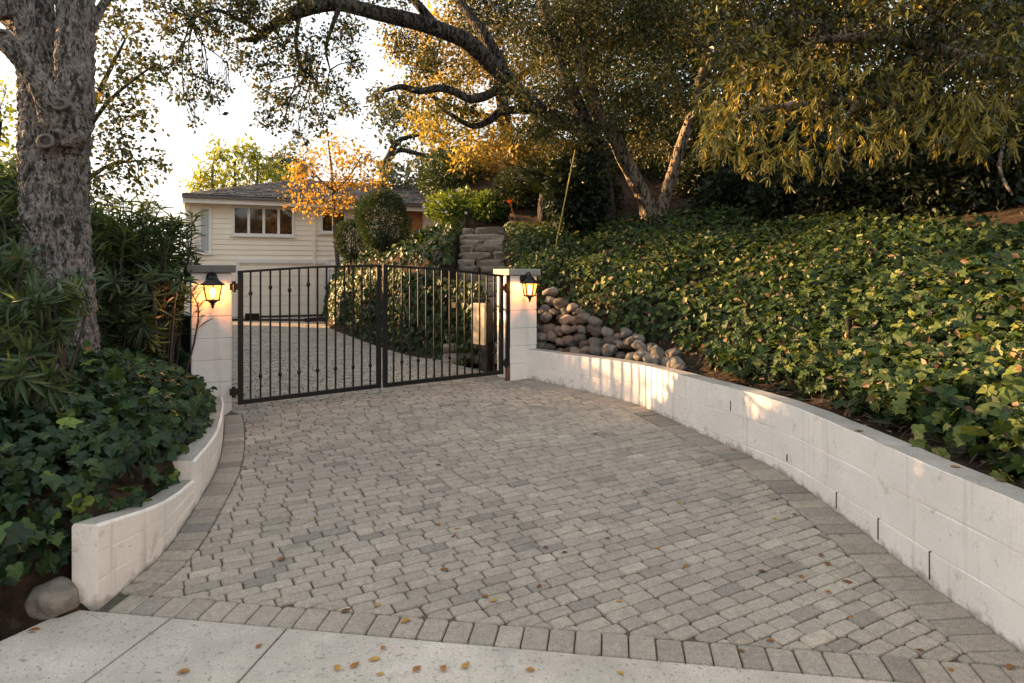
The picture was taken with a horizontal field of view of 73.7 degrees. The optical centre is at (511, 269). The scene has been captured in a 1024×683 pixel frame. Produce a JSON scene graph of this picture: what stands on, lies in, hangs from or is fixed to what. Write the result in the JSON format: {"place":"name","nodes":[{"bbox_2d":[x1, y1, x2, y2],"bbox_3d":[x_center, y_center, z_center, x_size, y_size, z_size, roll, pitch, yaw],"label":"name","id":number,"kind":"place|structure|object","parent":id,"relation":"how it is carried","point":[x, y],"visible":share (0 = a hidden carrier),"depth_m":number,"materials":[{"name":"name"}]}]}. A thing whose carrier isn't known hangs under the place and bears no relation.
{"place":"outdoors","nodes":[
{"label":"outdoors","id":0,"kind":"place"},
{"bbox_2d":[169,313,189,373],"bbox_3d":[-3.950,0.885,7.760,0.620,0.750,0.680,0,0,0],"label":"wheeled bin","id":1,"kind":"object","parent":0,"point":[180,342],"depth_m":7.54,"materials":[{"name":"black plastic"}]},
{"bbox_2d":[0,610,899,682],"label":"sidewalk","id":2,"kind":"structure","parent":0,"point":[80,646],"depth_m":2.58,"materials":[{"name":"concrete"}]},
{"bbox_2d":[28,627,39,631],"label":"fallen leaf","id":3,"kind":"object","parent":2,"relation":"on","point":[34,629],"visible":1,"depth_m":2.78,"materials":[{"name":"orange plant"}]},
{"bbox_2d":[177,668,189,672],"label":"fallen leaf","id":4,"kind":"object","parent":2,"relation":"on","point":[183,670],"visible":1,"depth_m":2.51,"materials":[{"name":"orange plant"}]},
{"bbox_2d":[350,661,359,666],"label":"fallen leaf","id":5,"kind":"object","parent":2,"relation":"on","point":[354,664],"visible":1,"depth_m":2.54,"materials":[{"name":"brown plant"}]},
{"bbox_2d":[368,656,379,659],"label":"fallen leaf","id":6,"kind":"object","parent":2,"relation":"on","point":[375,658],"visible":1,"depth_m":2.58,"materials":[{"name":"plant"}]},
{"bbox_2d":[413,665,420,670],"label":"fallen leaf","id":7,"kind":"object","parent":2,"relation":"on","point":[415,668],"visible":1,"depth_m":2.52,"materials":[{"name":"orange plant"}]},
{"bbox_2d":[440,665,446,671],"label":"fallen leaf","id":8,"kind":"object","parent":2,"relation":"on","point":[443,667],"visible":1,"depth_m":2.52,"materials":[{"name":"orange plant"}]},
{"bbox_2d":[462,662,469,667],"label":"fallen leaf","id":9,"kind":"object","parent":2,"relation":"on","point":[466,664],"visible":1,"depth_m":2.54,"materials":[{"name":"plant"}]},
{"bbox_2d":[0,0,1011,257],"label":"sky","id":10,"kind":"structure","parent":0,"point":[182,142],"materials":[{"name":"white"}]},
{"bbox_2d":[0,140,1023,640],"bbox_3d":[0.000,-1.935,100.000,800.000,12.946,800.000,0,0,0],"label":"ground","id":11,"kind":"structure","parent":0,"point":[14,618],"depth_m":6.67,"materials":[{"name":"brown soil"}]},
{"bbox_2d":[0,76,17,160],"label":"sycamore tree","id":12,"kind":"object","parent":11,"relation":"on","point":[10,110],"visible":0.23,"depth_m":13.70,"materials":[{"name":"green plant"}]},
{"bbox_2d":[24,576,79,619],"bbox_3d":[-1.962,1.409,2.921,0.203,0.179,0.167,0,0,13],"label":"rock","id":13,"kind":"object","parent":11,"relation":"on","point":[53,598],"visible":0.94,"depth_m":2.87,"materials":[{"name":"grey stone"}]},
{"bbox_2d":[0,156,104,252],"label":"screen shrub","id":14,"kind":"object","parent":11,"relation":"on","point":[6,178],"depth_m":6.11,"materials":[{"name":"green plant"}]},
{"bbox_2d":[0,193,106,415],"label":"oleander shrub","id":15,"kind":"object","parent":11,"relation":"on","point":[36,318],"visible":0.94,"depth_m":3.85,"materials":[{"name":"green plant"}]},
{"bbox_2d":[0,0,111,362],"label":"old tree","id":16,"kind":"object","parent":11,"relation":"on","point":[47,50],"visible":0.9,"depth_m":4.83,"materials":[{"name":"grey plant"}]},
{"bbox_2d":[0,152,118,257],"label":"oleander shrub","id":17,"kind":"object","parent":11,"relation":"on","point":[14,190],"visible":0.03,"depth_m":5.78,"materials":[{"name":"green plant"}]},
{"bbox_2d":[0,333,217,627],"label":"ivy ground cover","id":18,"kind":"object","parent":11,"relation":"on","point":[165,402],"visible":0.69,"depth_m":3.47,"materials":[{"name":"green plant"}]},
{"bbox_2d":[89,192,165,274],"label":"oleander shrub","id":19,"kind":"object","parent":11,"relation":"on","point":[93,202],"visible":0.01,"depth_m":9.50,"materials":[{"name":"green plant"}]},
{"bbox_2d":[89,0,183,210],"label":"sycamore tree","id":20,"kind":"object","parent":11,"relation":"on","point":[154,67],"visible":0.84,"depth_m":12.93,"materials":[{"name":"green plant"}]},
{"bbox_2d":[72,396,223,610],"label":"block wall","id":21,"kind":"structure","parent":11,"relation":"on","point":[114,553],"depth_m":3.25,"materials":[{"name":"white concrete"}]},
{"bbox_2d":[90,193,210,373],"bbox_3d":[-3.644,0.302,6.326,1.467,2.189,2.076,0,0,-42],"label":"oleander shrub","id":22,"kind":"object","parent":11,"relation":"on","point":[136,301],"visible":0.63,"depth_m":5.97,"materials":[{"name":"green plant"}]},
{"bbox_2d":[186,265,235,414],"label":"gate pillar","id":23,"kind":"structure","parent":11,"relation":"on","point":[211,361],"depth_m":6.23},
{"bbox_2d":[200,271,225,308],"bbox_3d":[-2.676,0.177,6.105,0.204,0.345,0.263,0,0,-27],"label":"wall lantern","id":24,"kind":"object","parent":23,"relation":"attached to","point":[212,279],"depth_m":6.06,"materials":[{"name":"black paint"}]},
{"bbox_2d":[229,264,381,404],"bbox_3d":[-1.952,0.589,6.581,1.432,1.291,0.043,0,0,-30],"label":"gate leaf","id":25,"kind":"object","parent":23,"relation":"attached to","point":[234,286],"visible":1,"depth_m":6.57,"materials":[{"name":"black paint"}]},
{"bbox_2d":[178,132,298,192],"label":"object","id":26,"kind":"object","parent":11,"relation":"on","point":[267,175],"visible":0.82,"depth_m":29.80,"materials":[{"name":"green plant"}]},
{"bbox_2d":[259,137,316,179],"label":"distant tree","id":27,"kind":"object","parent":11,"relation":"on","point":[289,160],"visible":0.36,"depth_m":42.34,"materials":[{"name":"green plant"}]},
{"bbox_2d":[169,179,441,316],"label":"house","id":28,"kind":"structure","parent":11,"relation":"on","point":[253,227],"depth_m":20.99,"materials":[{"name":"beige"}]},
{"bbox_2d":[196,206,212,254],"bbox_3d":[-9.065,-1.165,20.157,0.460,1.430,0.100,0,0,-25],"label":"window","id":29,"kind":"structure","parent":28,"relation":"in","point":[206,246],"depth_m":20.18,"materials":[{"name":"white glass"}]},
{"bbox_2d":[230,205,295,237],"bbox_3d":[-7.577,-1.470,20.851,1.900,0.940,0.100,0,0,-25],"label":"window","id":30,"kind":"structure","parent":28,"relation":"in","point":[247,221],"depth_m":20.84,"materials":[{"name":"white glass"}]},
{"bbox_2d":[240,267,324,315],"bbox_3d":[-7.051,0.644,21.093,2.500,1.492,0.045,0,0,-25],"label":"garage door","id":31,"kind":"structure","parent":28,"relation":"in","point":[303,272],"depth_m":21.06,"materials":[{"name":"beige"}]},
{"bbox_2d":[319,210,345,234],"bbox_3d":[-5.684,-1.515,21.734,0.920,0.770,0.100,0,0,-25],"label":"window","id":32,"kind":"structure","parent":28,"relation":"in","point":[326,227],"depth_m":21.68,"materials":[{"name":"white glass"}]},
{"bbox_2d":[399,212,421,232],"bbox_3d":[-3.392,-0.945,22.830,0.800,1.990,0.050,0,0,-25],"label":"door","id":33,"kind":"structure","parent":28,"relation":"in","point":[416,217],"depth_m":22.88,"materials":[{"name":"brown wood"}]},
{"bbox_2d":[276,125,394,273],"bbox_3d":[-4.686,-1.905,17.982,2.903,4.220,2.742,0,0,22],"label":"autumn tree","id":34,"kind":"object","parent":11,"relation":"on","point":[347,178],"visible":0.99,"depth_m":18.00,"materials":[{"name":"orange plant"}]},
{"bbox_2d":[332,218,366,275],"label":"round shrub","id":35,"kind":"object","parent":11,"relation":"on","point":[340,242],"visible":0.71,"depth_m":15.15,"materials":[{"name":"green plant"}]},
{"bbox_2d":[353,186,412,257],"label":"round shrub","id":36,"kind":"object","parent":11,"relation":"on","point":[389,203],"visible":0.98,"depth_m":12.99,"materials":[{"name":"green plant"}]},
{"bbox_2d":[134,0,654,224],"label":"live oak","id":37,"kind":"object","parent":11,"relation":"on","point":[487,53],"visible":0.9,"depth_m":8.99,"materials":[{"name":"green plant"}]},
{"bbox_2d":[321,173,485,365],"bbox_3d":[-2.379,-0.715,15.491,3.322,4.327,13.866,0,0,-18],"label":"ivy ground cover","id":38,"kind":"object","parent":11,"relation":"on","point":[427,239],"visible":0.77,"depth_m":10.91,"materials":[{"name":"green plant"}]},
{"bbox_2d":[355,80,477,189],"bbox_3d":[-3.338,-3.540,25.995,5.270,7.088,4.499,0,0,0],"label":"grey oak","id":39,"kind":"object","parent":11,"relation":"on","point":[392,112],"visible":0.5,"depth_m":25.74,"materials":[{"name":"green plant"}]},
{"bbox_2d":[413,144,488,222],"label":"leafy shrub","id":40,"kind":"object","parent":11,"relation":"on","point":[439,181],"visible":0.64,"depth_m":14.24,"materials":[{"name":"green plant"}]},
{"bbox_2d":[422,186,491,223],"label":"flowering shrub","id":41,"kind":"object","parent":11,"relation":"on","point":[448,206],"visible":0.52,"depth_m":13.32,"materials":[{"name":"green plant"}]},
{"bbox_2d":[440,227,505,364],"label":"stone staircase","id":42,"kind":"structure","parent":11,"relation":"on","point":[483,247],"depth_m":11.51,"materials":[{"name":"grey stone"}]},
{"bbox_2d":[372,0,580,186],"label":"golden tree","id":43,"kind":"object","parent":11,"relation":"on","point":[506,146],"visible":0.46,"depth_m":15.46,"materials":[{"name":"yellow plant"}]},
{"bbox_2d":[464,188,509,223],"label":"leafy shrub","id":44,"kind":"object","parent":11,"relation":"on","point":[489,210],"visible":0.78,"depth_m":12.83,"materials":[{"name":"green plant"}]},
{"bbox_2d":[490,165,538,210],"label":"leafy shrub","id":45,"kind":"object","parent":11,"relation":"on","point":[514,189],"visible":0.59,"depth_m":12.45,"materials":[{"name":"green plant"}]},
{"bbox_2d":[493,269,540,380],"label":"gate pillar","id":46,"kind":"structure","parent":11,"relation":"on","point":[523,325],"depth_m":7.73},
{"bbox_2d":[519,272,539,301],"bbox_3d":[0.192,0.192,7.619,0.204,0.345,0.263,0,0,-27],"label":"wall lantern","id":47,"kind":"object","parent":46,"relation":"attached to","point":[526,279],"depth_m":7.59,"materials":[{"name":"black paint"}]},
{"bbox_2d":[491,157,550,225],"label":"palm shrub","id":48,"kind":"object","parent":11,"relation":"on","point":[536,178],"visible":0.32,"depth_m":11.70,"materials":[{"name":"green plant"}]},
{"bbox_2d":[540,145,612,237],"bbox_3d":[0.993,-1.205,10.518,1.143,1.591,1.383,0,0,0],"label":"shade shrub","id":49,"kind":"object","parent":11,"relation":"on","point":[586,205],"visible":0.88,"depth_m":10.13,"materials":[{"name":"green plant"}]},
{"bbox_2d":[501,0,699,178],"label":"background tree","id":50,"kind":"object","parent":11,"relation":"on","point":[602,137],"visible":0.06,"depth_m":15.00,"materials":[{"name":"green plant"}]},
{"bbox_2d":[535,287,687,371],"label":"river rock wall","id":51,"kind":"structure","parent":11,"relation":"on","point":[609,344],"depth_m":7.58,"materials":[{"name":"grey stone"}]},
{"bbox_2d":[612,176,624,209],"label":"shade shrub","id":52,"kind":"object","parent":11,"relation":"on","point":[617,191],"visible":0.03,"depth_m":12.06,"materials":[{"name":"green plant"}]},
{"bbox_2d":[662,243,673,277],"bbox_3d":[1.816,-0.027,7.850,0.237,0.567,0.019,0,0,-27],"label":"garden stake","id":53,"kind":"object","parent":11,"relation":"on","point":[667,258],"visible":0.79,"depth_m":7.83,"materials":[{"name":"black paint"}]},
{"bbox_2d":[543,0,801,219],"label":"live oak","id":54,"kind":"object","parent":11,"relation":"on","point":[640,190],"visible":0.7,"depth_m":10.45,"materials":[{"name":"green plant"}]},
{"bbox_2d":[644,102,743,180],"bbox_3d":[3.621,-2.473,13.248,2.225,1.682,2.231,0,0,0],"label":"shade shrub","id":55,"kind":"object","parent":11,"relation":"on","point":[696,129],"visible":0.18,"depth_m":12.90,"materials":[{"name":"green plant"}]},
{"bbox_2d":[672,151,727,198],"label":"shade shrub","id":56,"kind":"object","parent":11,"relation":"on","point":[692,171],"visible":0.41,"depth_m":11.81,"materials":[{"name":"green plant"}]},
{"bbox_2d":[606,0,795,178],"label":"background tree","id":57,"kind":"object","parent":11,"relation":"on","point":[690,83],"visible":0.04,"depth_m":14.15,"materials":[{"name":"green plant"}]},
{"bbox_2d":[680,186,754,215],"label":"bush","id":58,"kind":"object","parent":11,"relation":"on","point":[692,206],"visible":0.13,"depth_m":10.29,"materials":[{"name":"green plant"}]},
{"bbox_2d":[693,160,770,214],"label":"shade shrub","id":59,"kind":"object","parent":11,"relation":"on","point":[727,183],"visible":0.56,"depth_m":9.98,"materials":[{"name":"green plant"}]},
{"bbox_2d":[502,202,1023,486],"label":"ivy ground cover","id":60,"kind":"object","parent":11,"relation":"on","point":[900,366],"visible":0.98,"depth_m":5.92,"materials":[{"name":"green plant"}]},
{"bbox_2d":[555,150,574,248],"bbox_3d":[0.729,-0.914,9.600,0.371,1.514,0.015,0,0,34],"label":"leaning pole","id":61,"kind":"object","parent":60,"relation":"on","point":[565,198],"visible":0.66,"depth_m":9.58,"materials":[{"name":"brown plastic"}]},
{"bbox_2d":[702,95,833,184],"bbox_3d":[4.381,-2.128,11.584,2.220,1.664,2.260,0,0,0],"label":"shade shrub","id":62,"kind":"object","parent":11,"relation":"on","point":[776,141],"visible":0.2,"depth_m":11.04,"materials":[{"name":"green plant"}]},
{"bbox_2d":[527,348,1023,654],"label":"block wall","id":63,"kind":"structure","parent":11,"relation":"on","point":[953,534],"depth_m":3.65,"materials":[{"name":"white concrete"}]},
{"bbox_2d":[740,164,820,224],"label":"shade shrub","id":64,"kind":"object","parent":11,"relation":"on","point":[776,201],"visible":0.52,"depth_m":9.05,"materials":[{"name":"green plant"}]},
{"bbox_2d":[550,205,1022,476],"bbox_3d":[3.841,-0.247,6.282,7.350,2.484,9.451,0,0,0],"label":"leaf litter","id":65,"kind":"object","parent":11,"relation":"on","point":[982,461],"visible":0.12,"depth_m":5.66,"materials":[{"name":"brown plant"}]},
{"bbox_2d":[684,0,909,147],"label":"background tree","id":66,"kind":"object","parent":11,"relation":"on","point":[816,11],"visible":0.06,"depth_m":13.29,"materials":[{"name":"green plant"}]},
{"bbox_2d":[792,158,883,222],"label":"shade shrub","id":67,"kind":"object","parent":11,"relation":"on","point":[835,198],"visible":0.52,"depth_m":8.44,"materials":[{"name":"green plant"}]},
{"bbox_2d":[845,318,852,349],"bbox_3d":[2.615,0.591,5.300,0.060,0.446,0.058,0,0,0],"label":"path light","id":68,"kind":"object","parent":11,"relation":"on","point":[848,324],"visible":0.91,"depth_m":5.29,"materials":[{"name":"black paint"}]},
{"bbox_2d":[682,0,1023,195],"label":"weeping tree","id":69,"kind":"object","parent":11,"relation":"on","point":[893,99],"visible":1,"depth_m":6.99,"materials":[{"name":"green plant"}]},
{"bbox_2d":[797,116,947,177],"bbox_3d":[5.021,-1.575,9.586,1.941,1.114,2.269,0,0,0],"label":"shade shrub","id":70,"kind":"object","parent":11,"relation":"on","point":[848,154],"visible":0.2,"depth_m":9.08,"materials":[{"name":"green plant"}]},
{"bbox_2d":[845,145,939,221],"bbox_3d":[4.584,-0.981,8.115,1.188,0.954,1.081,0,0,0],"label":"shade shrub","id":71,"kind":"object","parent":11,"relation":"on","point":[889,202],"visible":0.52,"depth_m":7.94,"materials":[{"name":"green plant"}]},
{"bbox_2d":[824,0,1017,124],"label":"background tree","id":72,"kind":"object","parent":11,"relation":"on","point":[897,26],"visible":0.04,"depth_m":12.77,"materials":[{"name":"green plant"}]},
{"bbox_2d":[879,0,1023,102],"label":"background tree","id":73,"kind":"object","parent":11,"relation":"on","point":[1021,14],"visible":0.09,"depth_m":11.54,"materials":[{"name":"green plant"}]},
{"bbox_2d":[891,142,1015,217],"bbox_3d":[4.938,-0.976,7.595,1.264,0.949,1.054,0,0,0],"label":"shade shrub","id":74,"kind":"object","parent":11,"relation":"on","point":[941,196],"visible":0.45,"depth_m":7.45,"materials":[{"name":"green plant"}]},
{"bbox_2d":[909,89,1023,157],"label":"shade shrub","id":75,"kind":"object","parent":11,"relation":"on","point":[939,121],"visible":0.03,"depth_m":8.58,"materials":[{"name":"green plant"}]},
{"bbox_2d":[939,130,1023,212],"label":"shade shrub","id":76,"kind":"object","parent":11,"relation":"on","point":[1003,198],"visible":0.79,"depth_m":7.05,"materials":[{"name":"green plant"}]},
{"bbox_2d":[95,314,1023,682],"bbox_3d":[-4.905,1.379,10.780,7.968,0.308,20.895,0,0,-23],"label":"driveway","id":77,"kind":"structure","parent":0,"point":[554,494],"depth_m":3.61,"materials":[{"name":"grey stone"}]},
{"bbox_2d":[181,313,325,352],"bbox_3d":[-2.718,0.846,7.196,1.039,0.868,1.237,0,0,19],"label":"gate operator","id":78,"kind":"object","parent":77,"relation":"on","point":[185,342],"visible":0.13,"depth_m":6.82,"materials":[{"name":"black plastic"}]},
{"bbox_2d":[452,299,497,371],"bbox_3d":[-0.476,0.799,7.946,0.317,0.901,1.165,0,0,26],"label":"gate operator","id":79,"kind":"object","parent":77,"relation":"on","point":[482,330],"visible":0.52,"depth_m":8.22,"materials":[{"name":"black plastic"}]},
{"bbox_2d":[505,275,510,380],"bbox_3d":[-0.046,0.655,7.672,0.050,1.190,0.040,0,0,-30],"label":"hinge post","id":80,"kind":"object","parent":77,"relation":"on","point":[507,328],"visible":0.87,"depth_m":7.65,"materials":[{"name":"metal"}]},
{"bbox_2d":[382,264,506,387],"bbox_3d":[-0.678,0.569,7.311,1.466,1.251,0.043,0,0,-30],"label":"gate leaf","id":81,"kind":"object","parent":80,"relation":"attached to","point":[502,360],"visible":1,"depth_m":7.25,"materials":[{"name":"black paint"}]},
{"bbox_2d":[1006,664,1014,668],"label":"fallen leaf","id":82,"kind":"object","parent":77,"relation":"on","point":[1009,666],"visible":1,"depth_m":2.54,"materials":[{"name":"brown plant"}]}
]}

